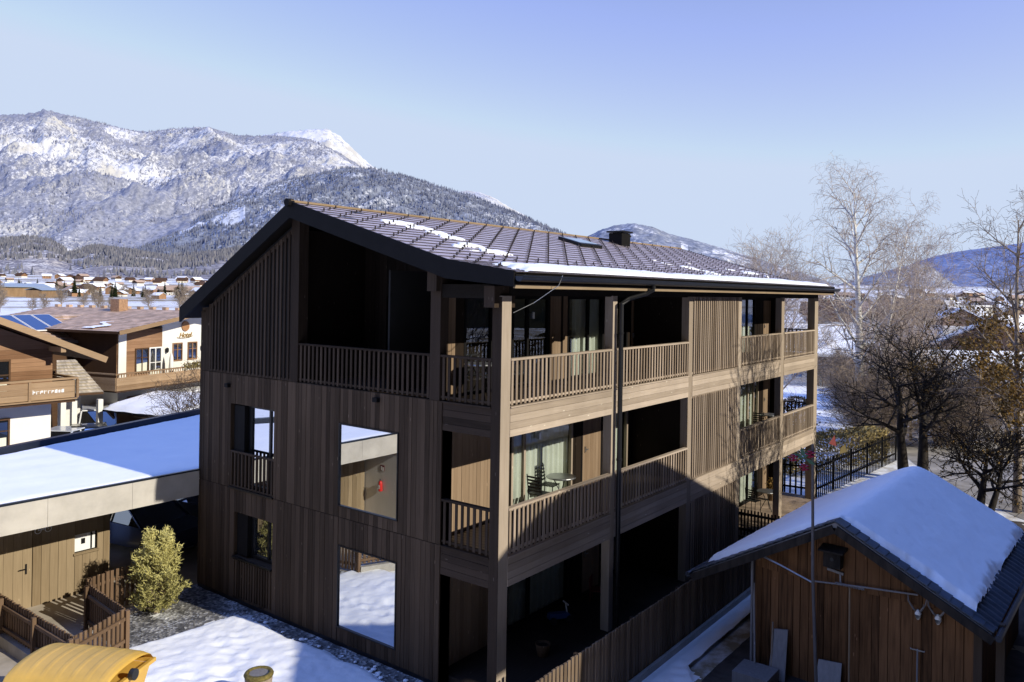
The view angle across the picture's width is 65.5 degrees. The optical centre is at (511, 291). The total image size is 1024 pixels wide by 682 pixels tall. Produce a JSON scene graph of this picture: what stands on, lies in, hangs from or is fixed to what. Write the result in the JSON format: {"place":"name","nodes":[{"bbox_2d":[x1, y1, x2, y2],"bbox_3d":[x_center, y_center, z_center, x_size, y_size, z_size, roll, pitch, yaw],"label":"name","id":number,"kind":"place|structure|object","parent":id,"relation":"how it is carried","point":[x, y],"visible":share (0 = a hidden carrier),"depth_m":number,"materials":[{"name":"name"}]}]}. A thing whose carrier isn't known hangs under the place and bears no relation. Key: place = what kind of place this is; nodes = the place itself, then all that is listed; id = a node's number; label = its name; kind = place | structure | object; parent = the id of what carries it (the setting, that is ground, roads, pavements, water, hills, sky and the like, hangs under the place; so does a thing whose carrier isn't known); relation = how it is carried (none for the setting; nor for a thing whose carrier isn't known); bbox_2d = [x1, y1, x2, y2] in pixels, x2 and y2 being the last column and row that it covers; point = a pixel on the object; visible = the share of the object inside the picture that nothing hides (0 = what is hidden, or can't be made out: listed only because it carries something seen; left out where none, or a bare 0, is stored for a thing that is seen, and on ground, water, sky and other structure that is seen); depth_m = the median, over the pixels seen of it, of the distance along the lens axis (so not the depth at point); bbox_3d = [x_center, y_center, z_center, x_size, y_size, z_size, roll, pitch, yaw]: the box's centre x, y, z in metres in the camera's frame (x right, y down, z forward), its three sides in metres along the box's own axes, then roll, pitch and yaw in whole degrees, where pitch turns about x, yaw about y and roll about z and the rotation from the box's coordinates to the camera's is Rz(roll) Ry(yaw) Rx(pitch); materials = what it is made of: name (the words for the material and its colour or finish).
{"place":"outdoors","nodes":[
{"label":"outdoors","id":0,"kind":"place"},
{"bbox_2d":[0,543,197,681],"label":"pavement","id":1,"kind":"structure","parent":0,"point":[66,614],"depth_m":20.30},
{"bbox_2d":[0,408,199,607],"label":"carport","id":2,"kind":"object","parent":1,"relation":"on","point":[63,497],"visible":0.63,"depth_m":20.82,"materials":[{"name":"metal"}]},
{"bbox_2d":[0,530,31,607],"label":"door","id":3,"kind":"structure","parent":2,"relation":"in","point":[15,549],"depth_m":19.78,"materials":[{"name":"brown wood"}]},
{"bbox_2d":[73,531,99,555],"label":"window","id":4,"kind":"structure","parent":2,"relation":"in","point":[83,541],"depth_m":21.16,"materials":[{"name":"white paint"}]},
{"bbox_2d":[83,561,164,647],"bbox_3d":[-9.504,7.462,19.004,1.465,1.110,3.718,1,0,-10],"label":"picket fence","id":5,"kind":"object","parent":1,"relation":"on","point":[101,606],"visible":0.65,"depth_m":18.69,"materials":[{"name":"brown wood"}]},
{"bbox_2d":[110,500,197,557],"bbox_3d":[-11.545,7.210,24.728,4.340,1.482,1.820,1,0,27],"label":"parked car","id":6,"kind":"object","parent":1,"relation":"on","point":[127,527],"visible":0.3,"depth_m":23.92,"materials":[{"name":"black paint"}]},
{"bbox_2d":[0,237,236,278],"bbox_3d":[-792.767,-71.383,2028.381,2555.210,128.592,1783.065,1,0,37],"label":"foothills","id":7,"kind":"structure","parent":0,"point":[52,266],"depth_m":1355.64,"materials":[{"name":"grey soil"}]},
{"bbox_2d":[0,234,242,278],"bbox_3d":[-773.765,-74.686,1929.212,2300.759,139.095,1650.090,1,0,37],"label":"foothill forest","id":8,"kind":"object","parent":7,"relation":"on","point":[120,258],"visible":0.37,"depth_m":1551.87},
{"bbox_2d":[102,390,199,423],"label":"snowy garage","id":9,"kind":"structure","parent":0,"point":[127,410],"depth_m":39.30,"materials":[{"name":"white"}]},
{"bbox_2d":[0,109,359,250],"bbox_3d":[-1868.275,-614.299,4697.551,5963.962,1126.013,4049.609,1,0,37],"label":"mountain range","id":10,"kind":"structure","parent":0,"point":[136,207],"depth_m":3646.05,"materials":[{"name":"snow"}]},
{"bbox_2d":[0,114,360,248],"bbox_3d":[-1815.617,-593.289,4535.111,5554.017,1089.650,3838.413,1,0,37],"label":"mountain forest","id":11,"kind":"object","parent":10,"relation":"on","point":[61,228],"visible":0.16,"depth_m":3366.78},
{"bbox_2d":[175,495,197,517],"bbox_3d":[-9.594,7.241,26.636,4.340,1.482,1.820,1,0,27],"label":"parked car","id":12,"kind":"object","parent":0,"point":[189,505],"visible":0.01,"depth_m":26.18,"materials":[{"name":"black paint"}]},
{"bbox_2d":[144,167,559,254],"bbox_3d":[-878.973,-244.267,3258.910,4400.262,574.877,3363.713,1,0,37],"label":"forested ridge","id":13,"kind":"structure","parent":0,"point":[234,216],"depth_m":2536.99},
{"bbox_2d":[137,166,565,255],"bbox_3d":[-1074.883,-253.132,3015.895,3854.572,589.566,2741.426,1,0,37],"label":"ridge forest","id":14,"kind":"object","parent":13,"relation":"on","point":[199,243],"visible":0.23,"depth_m":2632.56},
{"bbox_2d":[262,128,527,217],"bbox_3d":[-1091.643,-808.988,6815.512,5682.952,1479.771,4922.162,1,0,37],"label":"snow summit","id":15,"kind":"structure","parent":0,"point":[330,139],"depth_m":7297.79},
{"bbox_2d":[129,594,750,681],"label":"snow lawn","id":16,"kind":"structure","parent":0,"point":[234,648],"depth_m":17.43,"materials":[{"name":"snow"}]},
{"bbox_2d":[3,643,155,681],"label":"waste container","id":17,"kind":"object","parent":16,"relation":"on","point":[63,662],"visible":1,"depth_m":14.18,"materials":[{"name":"yellow plastic"}]},
{"bbox_2d":[244,666,273,681],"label":"tree stump","id":18,"kind":"object","parent":16,"relation":"on","point":[259,674],"visible":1,"depth_m":15.41,"materials":[{"name":"wood"}]},
{"bbox_2d":[0,274,1023,681],"bbox_3d":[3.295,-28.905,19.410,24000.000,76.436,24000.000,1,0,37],"label":"ground","id":19,"kind":"structure","parent":0,"point":[708,660],"depth_m":51.56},
{"bbox_2d":[0,632,29,660],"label":"plinth wall","id":20,"kind":"structure","parent":19,"relation":"on","point":[16,649],"depth_m":17.40,"materials":[{"name":"concrete"}]},
{"bbox_2d":[0,593,129,653],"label":"picket fence","id":21,"kind":"object","parent":20,"relation":"on","point":[31,630],"visible":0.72,"depth_m":17.06,"materials":[{"name":"brown wood"}]},
{"bbox_2d":[0,283,49,296],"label":"farm hall","id":22,"kind":"structure","parent":19,"relation":"on","point":[16,289],"depth_m":465.29,"materials":[{"name":"brown wood"}]},
{"bbox_2d":[25,287,60,297],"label":"farm hall","id":23,"kind":"structure","parent":19,"relation":"on","point":[35,292],"depth_m":446.37,"materials":[{"name":"brown wood"}]},
{"bbox_2d":[0,317,107,446],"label":"chalet","id":24,"kind":"object","parent":19,"relation":"on","point":[32,389],"visible":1,"depth_m":32.81,"materials":[{"name":"brown wood"}]},
{"bbox_2d":[0,418,9,446],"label":"window","id":25,"kind":"structure","parent":24,"relation":"in","point":[4,423],"depth_m":32.39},
{"bbox_2d":[0,359,10,397],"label":"window","id":26,"kind":"structure","parent":24,"relation":"in","point":[5,365],"depth_m":32.36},
{"bbox_2d":[51,426,84,436],"bbox_3d":[-20.828,7.098,37.220,1.820,1.482,4.340,1,0,2],"label":"parked car","id":27,"kind":"object","parent":19,"relation":"on","point":[58,430],"visible":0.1,"depth_m":36.71,"materials":[{"name":"silver metal"}]},
{"bbox_2d":[57,359,103,425],"bbox_3d":[-21.736,5.697,39.748,2.115,4.455,2.058,1,0,-40],"label":"entrance porch","id":28,"kind":"object","parent":19,"relation":"on","point":[68,413],"visible":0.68,"depth_m":39.73,"materials":[{"name":"paint"}]},
{"bbox_2d":[70,422,106,429],"bbox_3d":[-20.189,7.108,37.882,1.820,1.482,4.340,1,0,-28],"label":"parked car","id":29,"kind":"object","parent":19,"relation":"on","point":[87,426],"visible":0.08,"depth_m":37.92,"materials":[{"name":"black paint"}]},
{"bbox_2d":[79,404,116,425],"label":"parked van","id":30,"kind":"object","parent":19,"relation":"on","point":[87,413],"visible":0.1,"depth_m":40.30,"materials":[{"name":"white paint"}]},
{"bbox_2d":[0,299,200,427],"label":"hotel","id":31,"kind":"structure","parent":19,"relation":"on","point":[137,346],"depth_m":43.35,"materials":[{"name":"red tile"}]},
{"bbox_2d":[135,348,148,373],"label":"window","id":32,"kind":"structure","parent":31,"relation":"in","point":[141,354],"depth_m":43.40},
{"bbox_2d":[148,347,161,374],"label":"window","id":33,"kind":"structure","parent":31,"relation":"in","point":[155,353],"depth_m":44.26,"materials":[{"name":"white paint"}]},
{"bbox_2d":[172,342,182,360],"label":"window","id":34,"kind":"structure","parent":31,"relation":"in","point":[177,348],"depth_m":45.72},
{"bbox_2d":[187,341,197,359],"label":"window","id":35,"kind":"structure","parent":31,"relation":"in","point":[191,346],"depth_m":46.76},
{"bbox_2d":[134,356,200,417],"bbox_3d":[-13.276,5.211,32.438,3.751,5.515,3.486,1,0,7],"label":"bare shrub","id":36,"kind":"object","parent":19,"relation":"on","point":[184,404],"visible":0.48,"depth_m":32.40,"materials":[{"name":"grey plant"}]},
{"bbox_2d":[87,584,263,647],"bbox_3d":[-7.823,8.032,20.254,3.200,0.034,8.000,1,0,37],"label":"gravel bed","id":37,"kind":"object","parent":19,"relation":"on","point":[195,606],"visible":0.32,"depth_m":19.76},
{"bbox_2d":[126,526,191,612],"bbox_3d":[-8.828,6.961,19.868,1.571,2.251,1.373,1,0,37],"label":"juniper bush","id":38,"kind":"object","parent":37,"relation":"on","point":[158,555],"visible":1,"depth_m":19.73,"materials":[{"name":"green plant"}]},
{"bbox_2d":[170,283,188,306],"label":"valley tree","id":39,"kind":"object","parent":19,"relation":"on","point":[182,294],"visible":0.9,"depth_m":232.60,"materials":[{"name":"grey plant"}]},
{"bbox_2d":[250,614,422,681],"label":"gravel strip","id":40,"kind":"object","parent":19,"relation":"on","point":[389,674],"visible":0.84,"depth_m":17.98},
{"bbox_2d":[252,618,408,681],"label":"snow lumps","id":41,"kind":"object","parent":40,"relation":"on","point":[378,673],"visible":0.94,"depth_m":17.12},
{"bbox_2d":[179,198,840,681],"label":"apartment building","id":42,"kind":"structure","parent":19,"relation":"on","point":[367,464],"depth_m":19.36,"materials":[{"name":"brown wood"}]},
{"bbox_2d":[228,404,273,499],"bbox_3d":[-6.568,4.030,20.335,1.860,2.195,0.310,1,0,37],"label":"window","id":43,"kind":"structure","parent":42,"relation":"in","point":[254,426],"depth_m":20.52,"materials":[{"name":"black glass"}]},
{"bbox_2d":[231,513,272,571],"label":"window","id":44,"kind":"structure","parent":42,"relation":"in","point":[254,535],"depth_m":20.44,"materials":[{"name":"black glass"}]},
{"bbox_2d":[336,544,396,649],"bbox_3d":[-3.229,6.736,17.645,1.896,1.876,0.080,1,0,37],"label":"window","id":45,"kind":"structure","parent":42,"relation":"in","point":[366,583],"depth_m":17.63,"materials":[{"name":"clear glass"}]},
{"bbox_2d":[337,423,398,521],"bbox_3d":[-3.193,3.966,17.651,1.916,1.896,0.080,1,0,37],"label":"window","id":46,"kind":"structure","parent":42,"relation":"in","point":[368,458],"depth_m":17.63,"materials":[{"name":"clear glass"}]},
{"bbox_2d":[463,298,492,393],"bbox_3d":[-0.765,1.164,17.676,0.085,2.140,1.000,1,0,37],"label":"window","id":47,"kind":"structure","parent":42,"relation":"in","point":[465,305],"depth_m":17.60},
{"bbox_2d":[511,296,549,386],"bbox_3d":[0.432,1.183,19.253,0.085,2.140,1.540,1,0,37],"label":"window","id":48,"kind":"structure","parent":42,"relation":"in","point":[527,298],"depth_m":19.14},
{"bbox_2d":[506,558,569,633],"bbox_3d":[0.590,6.936,19.717,0.250,2.140,2.700,1,0,37],"label":"window","id":49,"kind":"structure","parent":42,"relation":"in","point":[527,595],"depth_m":19.83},
{"bbox_2d":[527,474,550,511],"bbox_3d":[0.636,4.766,18.840,0.405,0.922,0.483,1,0,37],"label":"balcony chair","id":50,"kind":"object","parent":42,"relation":"on","point":[540,492],"visible":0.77,"depth_m":18.74,"materials":[{"name":"black metal"}]},
{"bbox_2d":[511,423,572,512],"bbox_3d":[0.689,4.137,19.789,0.250,2.140,2.640,1,0,37],"label":"window","id":51,"kind":"structure","parent":42,"relation":"in","point":[551,450],"depth_m":19.91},
{"bbox_2d":[536,463,559,497],"bbox_3d":[0.884,4.770,19.762,0.483,0.922,0.405,1,0,27],"label":"balcony chair","id":52,"kind":"object","parent":42,"relation":"on","point":[549,484],"visible":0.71,"depth_m":19.79,"materials":[{"name":"black metal"}]},
{"bbox_2d":[546,473,575,508],"bbox_3d":[1.193,4.871,19.410,0.740,0.741,0.740,1,0,37],"label":"bistro table","id":53,"kind":"object","parent":42,"relation":"on","point":[555,477],"visible":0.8,"depth_m":19.36,"materials":[{"name":"metal"}]},
{"bbox_2d":[567,297,603,379],"bbox_3d":[1.884,1.205,21.302,0.250,2.140,1.820,1,0,37],"label":"window","id":54,"kind":"structure","parent":42,"relation":"in","point":[585,310],"depth_m":21.45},
{"bbox_2d":[580,543,600,593],"bbox_3d":[2.129,6.985,21.562,0.100,2.110,1.020,1,0,37],"label":"door","id":55,"kind":"structure","parent":42,"relation":"in","point":[590,562],"depth_m":21.53,"materials":[{"name":"metal"}]},
{"bbox_2d":[581,416,602,487],"bbox_3d":[2.158,4.185,21.542,0.100,2.110,1.070,1,0,37],"label":"door","id":56,"kind":"structure","parent":42,"relation":"in","point":[592,429],"depth_m":21.54,"materials":[{"name":"wood"}]},
{"bbox_2d":[615,411,627,473],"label":"window","id":57,"kind":"structure","parent":42,"relation":"in","point":[625,412],"depth_m":23.07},
{"bbox_2d":[617,297,627,369],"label":"window","id":58,"kind":"structure","parent":42,"relation":"in","point":[626,305],"depth_m":22.99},
{"bbox_2d":[630,300,634,364],"bbox_3d":[3.716,1.259,23.533,0.100,2.110,0.970,1,0,37],"label":"door","id":59,"kind":"structure","parent":42,"relation":"in","point":[632,335],"depth_m":23.25,"materials":[{"name":"metal"}]},
{"bbox_2d":[739,470,756,506],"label":"window","id":60,"kind":"structure","parent":42,"relation":"in","point":[746,481],"depth_m":31.01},
{"bbox_2d":[741,298,755,354],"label":"window","id":61,"kind":"structure","parent":42,"relation":"in","point":[746,302],"depth_m":30.69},
{"bbox_2d":[740,381,758,430],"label":"window","id":62,"kind":"structure","parent":42,"relation":"in","point":[747,390],"depth_m":31.01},
{"bbox_2d":[762,379,770,419],"bbox_3d":[10.322,4.313,32.293,0.100,2.110,0.970,1,0,37],"label":"door","id":63,"kind":"structure","parent":42,"relation":"in","point":[766,391],"depth_m":32.32,"materials":[{"name":"wood"}]},
{"bbox_2d":[762,299,771,351],"bbox_3d":[10.323,1.363,32.233,0.100,2.110,1.020,1,0,37],"label":"door","id":64,"kind":"structure","parent":42,"relation":"in","point":[767,303],"depth_m":32.27,"materials":[{"name":"wood"}]},
{"bbox_2d":[448,535,745,681],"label":"terrace","id":65,"kind":"structure","parent":19,"relation":"on","point":[640,590],"depth_m":18.76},
{"bbox_2d":[535,640,550,657],"bbox_3d":[0.684,7.892,17.563,0.360,0.270,0.360,1,0,37],"label":"flower pot","id":66,"kind":"object","parent":65,"relation":"on","point":[542,647],"visible":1,"depth_m":17.46,"materials":[{"name":"brown ceramic"}]},
{"bbox_2d":[546,600,573,625],"bbox_3d":[1.157,7.802,19.340,0.620,0.465,0.290,1,0,-23],"label":"ride on toy","id":67,"kind":"object","parent":65,"relation":"on","point":[552,617],"visible":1,"depth_m":19.27,"materials":[{"name":"blue plastic"}]},
{"bbox_2d":[536,508,796,681],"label":"terrace fence","id":68,"kind":"object","parent":19,"relation":"on","point":[631,648],"visible":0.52,"depth_m":17.36,"materials":[{"name":"wood"}]},
{"bbox_2d":[628,586,750,681],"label":"kerb","id":69,"kind":"structure","parent":19,"relation":"on","point":[646,672],"depth_m":18.63,"materials":[{"name":"concrete"}]},
{"bbox_2d":[738,509,779,535],"bbox_3d":[7.860,7.774,26.386,3.030,1.031,0.130,1,0,37],"label":"terrace divider","id":70,"kind":"object","parent":19,"relation":"on","point":[758,516],"visible":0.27,"depth_m":26.35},
{"bbox_2d":[738,492,816,535],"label":"terrace paving","id":71,"kind":"structure","parent":19,"relation":"on","point":[791,502],"depth_m":30.25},
{"bbox_2d":[724,229,844,387],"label":"bare tree","id":72,"kind":"object","parent":19,"relation":"on","point":[777,266],"visible":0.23,"depth_m":51.89,"materials":[{"name":"plant"}]},
{"bbox_2d":[721,212,878,405],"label":"bare tree","id":73,"kind":"object","parent":19,"relation":"on","point":[761,269],"visible":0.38,"depth_m":45.51,"materials":[{"name":"plant"}]},
{"bbox_2d":[802,346,833,385],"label":"bare bush","id":74,"kind":"object","parent":19,"relation":"on","point":[820,369],"visible":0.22,"depth_m":71.77,"materials":[{"name":"grey plant"}]},
{"bbox_2d":[783,323,863,384],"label":"snow roofed house","id":75,"kind":"structure","parent":19,"relation":"on","point":[804,379],"depth_m":73.65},
{"bbox_2d":[799,301,855,324],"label":"village house","id":76,"kind":"structure","parent":19,"relation":"on","point":[820,307],"depth_m":190.56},
{"bbox_2d":[782,426,890,475],"bbox_3d":[15.442,7.533,38.138,7.189,2.036,1.639,1,0,-31],"label":"garden hedge","id":77,"kind":"object","parent":19,"relation":"on","point":[868,433],"visible":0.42,"depth_m":38.19,"materials":[{"name":"brown plant"}]},
{"bbox_2d":[782,433,896,496],"bbox_3d":[15.630,7.681,35.952,10.911,1.462,1.339,1,0,-41],"label":"garden fence","id":78,"kind":"object","parent":19,"relation":"on","point":[820,466],"visible":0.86,"depth_m":34.68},
{"bbox_2d":[818,343,878,386],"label":"bare bush","id":79,"kind":"object","parent":19,"relation":"on","point":[842,358],"visible":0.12,"depth_m":62.57,"materials":[{"name":"grey plant"}]},
{"bbox_2d":[797,343,932,445],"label":"bare bush","id":80,"kind":"object","parent":19,"relation":"on","point":[837,367],"visible":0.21,"depth_m":44.04,"materials":[{"name":"grey plant"}]},
{"bbox_2d":[765,153,966,437],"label":"birch tree","id":81,"kind":"object","parent":19,"relation":"on","point":[856,287],"visible":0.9,"depth_m":45.78,"materials":[{"name":"white plant"}]},
{"bbox_2d":[817,368,918,442],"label":"bare bush","id":82,"kind":"object","parent":19,"relation":"on","point":[842,409],"visible":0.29,"depth_m":42.67,"materials":[{"name":"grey plant"}]},
{"bbox_2d":[824,362,933,447],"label":"bare bush","id":83,"kind":"object","parent":19,"relation":"on","point":[872,399],"visible":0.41,"depth_m":42.24,"materials":[{"name":"brown plant"}]},
{"bbox_2d":[852,287,962,440],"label":"bare tree","id":84,"kind":"object","parent":19,"relation":"on","point":[917,336],"visible":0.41,"depth_m":45.09,"materials":[{"name":"plant"}]},
{"bbox_2d":[824,219,1002,424],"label":"bare tree","id":85,"kind":"object","parent":19,"relation":"on","point":[924,280],"visible":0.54,"depth_m":50.61,"materials":[{"name":"plant"}]},
{"bbox_2d":[819,294,1007,470],"bbox_3d":[18.665,4.117,36.019,7.994,8.783,9.988,1,0,37],"label":"apple tree","id":86,"kind":"object","parent":19,"relation":"on","point":[924,403],"visible":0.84,"depth_m":35.25,"materials":[{"name":"black plant"}]},
{"bbox_2d":[907,379,992,447],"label":"bare bush","id":87,"kind":"object","parent":19,"relation":"on","point":[948,421],"visible":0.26,"depth_m":42.82,"materials":[{"name":"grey plant"}]},
{"bbox_2d":[903,354,1000,443],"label":"bare bush","id":88,"kind":"object","parent":19,"relation":"on","point":[960,401],"visible":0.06,"depth_m":43.37,"materials":[{"name":"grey plant"}]},
{"bbox_2d":[906,363,1010,441],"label":"bare bush","id":89,"kind":"object","parent":19,"relation":"on","point":[986,401],"visible":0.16,"depth_m":43.29,"materials":[{"name":"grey plant"}]},
{"bbox_2d":[935,308,982,333],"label":"village house","id":90,"kind":"structure","parent":19,"relation":"on","point":[962,324],"depth_m":183.36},
{"bbox_2d":[898,187,1023,512],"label":"oak tree","id":91,"kind":"object","parent":19,"relation":"on","point":[1010,402],"visible":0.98,"depth_m":31.20,"materials":[{"name":"brown plant"}]},
{"bbox_2d":[907,394,1023,516],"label":"apple tree","id":92,"kind":"object","parent":19,"relation":"on","point":[1001,464],"visible":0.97,"depth_m":29.10,"materials":[{"name":"black plant"}]},
{"bbox_2d":[926,315,1023,350],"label":"snow roofed house","id":93,"kind":"structure","parent":19,"relation":"on","point":[1002,331],"depth_m":63.41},
{"bbox_2d":[971,381,1023,439],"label":"bare bush","id":94,"kind":"object","parent":19,"relation":"on","point":[1012,425],"visible":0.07,"depth_m":45.61,"materials":[{"name":"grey plant"}]},
{"bbox_2d":[0,0,1023,284],"label":"sky","id":95,"kind":"structure","parent":0,"point":[704,121],"materials":[{"name":"blue"}]},
{"bbox_2d":[589,223,835,284],"bbox_3d":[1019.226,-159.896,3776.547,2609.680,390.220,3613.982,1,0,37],"label":"hill","id":96,"kind":"structure","parent":0,"point":[647,234],"depth_m":3682.74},
{"bbox_2d":[701,521,1023,681],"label":"bare soil","id":97,"kind":"structure","parent":0,"point":[728,664],"depth_m":17.70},
{"bbox_2d":[750,561,753,660],"bbox_3d":[5.214,6.948,17.305,0.058,2.604,0.220,1,0,15],"label":"leaning pole","id":98,"kind":"object","parent":97,"relation":"on","point":[751,613],"visible":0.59,"depth_m":17.28,"materials":[{"name":"grey wood"}]},
{"bbox_2d":[732,659,778,681],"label":"wooden crate","id":99,"kind":"object","parent":97,"relation":"on","point":[745,670],"visible":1,"depth_m":16.68,"materials":[{"name":"grey wood"}]},
{"bbox_2d":[769,628,787,681],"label":"plank","id":100,"kind":"object","parent":97,"relation":"on","point":[780,644],"visible":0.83,"depth_m":16.93,"materials":[{"name":"grey wood"}]},
{"bbox_2d":[788,435,846,681],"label":"garden spinner","id":101,"kind":"object","parent":97,"relation":"on","point":[843,449],"visible":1,"depth_m":15.90,"materials":[{"name":"grey metal"}]},
{"bbox_2d":[817,659,841,681],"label":"board","id":102,"kind":"object","parent":97,"relation":"on","point":[829,671],"visible":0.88,"depth_m":16.35,"materials":[{"name":"grey wood"}]},
{"bbox_2d":[835,582,864,681],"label":"wooden rake","id":103,"kind":"object","parent":97,"relation":"on","point":[849,628],"visible":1,"depth_m":16.00,"materials":[{"name":"brown wood"}]},
{"bbox_2d":[685,466,1023,681],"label":"timber shed","id":104,"kind":"structure","parent":97,"relation":"on","point":[951,551],"depth_m":16.46,"materials":[{"name":"brown wood"}]},
{"bbox_2d":[818,543,847,569],"bbox_3d":[6.566,5.439,16.296,0.500,0.420,0.320,1,0,39],"label":"nest box","id":105,"kind":"object","parent":104,"relation":"attached to","point":[833,556],"visible":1,"depth_m":16.25,"materials":[{"name":"black wood"}]},
{"bbox_2d":[815,580,917,595],"bbox_3d":[7.056,5.937,15.948,1.953,0.215,0.034,1,0,37],"label":"hanging rod","id":106,"kind":"object","parent":104,"relation":"attached to","point":[867,588],"visible":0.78,"depth_m":15.89,"materials":[{"name":"grey metal"}]},
{"bbox_2d":[971,289,1023,390],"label":"garden tree","id":107,"kind":"object","parent":97,"relation":"on","point":[1020,338],"visible":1,"depth_m":22.10,"materials":[{"name":"brown plant"}]},
{"bbox_2d":[840,264,957,286],"bbox_3d":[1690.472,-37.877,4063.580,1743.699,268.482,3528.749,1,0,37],"label":"purple hill","id":108,"kind":"structure","parent":0,"point":[870,280],"depth_m":3599.56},
{"bbox_2d":[905,419,1023,518],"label":"road","id":109,"kind":"structure","parent":0,"point":[912,455],"depth_m":37.61,"materials":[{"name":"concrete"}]},
{"bbox_2d":[920,243,1023,286],"bbox_3d":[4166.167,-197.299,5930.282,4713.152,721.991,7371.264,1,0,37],"label":"blue mountain","id":110,"kind":"structure","parent":0,"point":[944,262],"depth_m":4884.40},
{"bbox_2d":[981,271,1023,289],"bbox_3d":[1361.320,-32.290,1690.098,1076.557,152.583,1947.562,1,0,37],"label":"mountain","id":111,"kind":"structure","parent":0,"point":[1012,283],"depth_m":1527.03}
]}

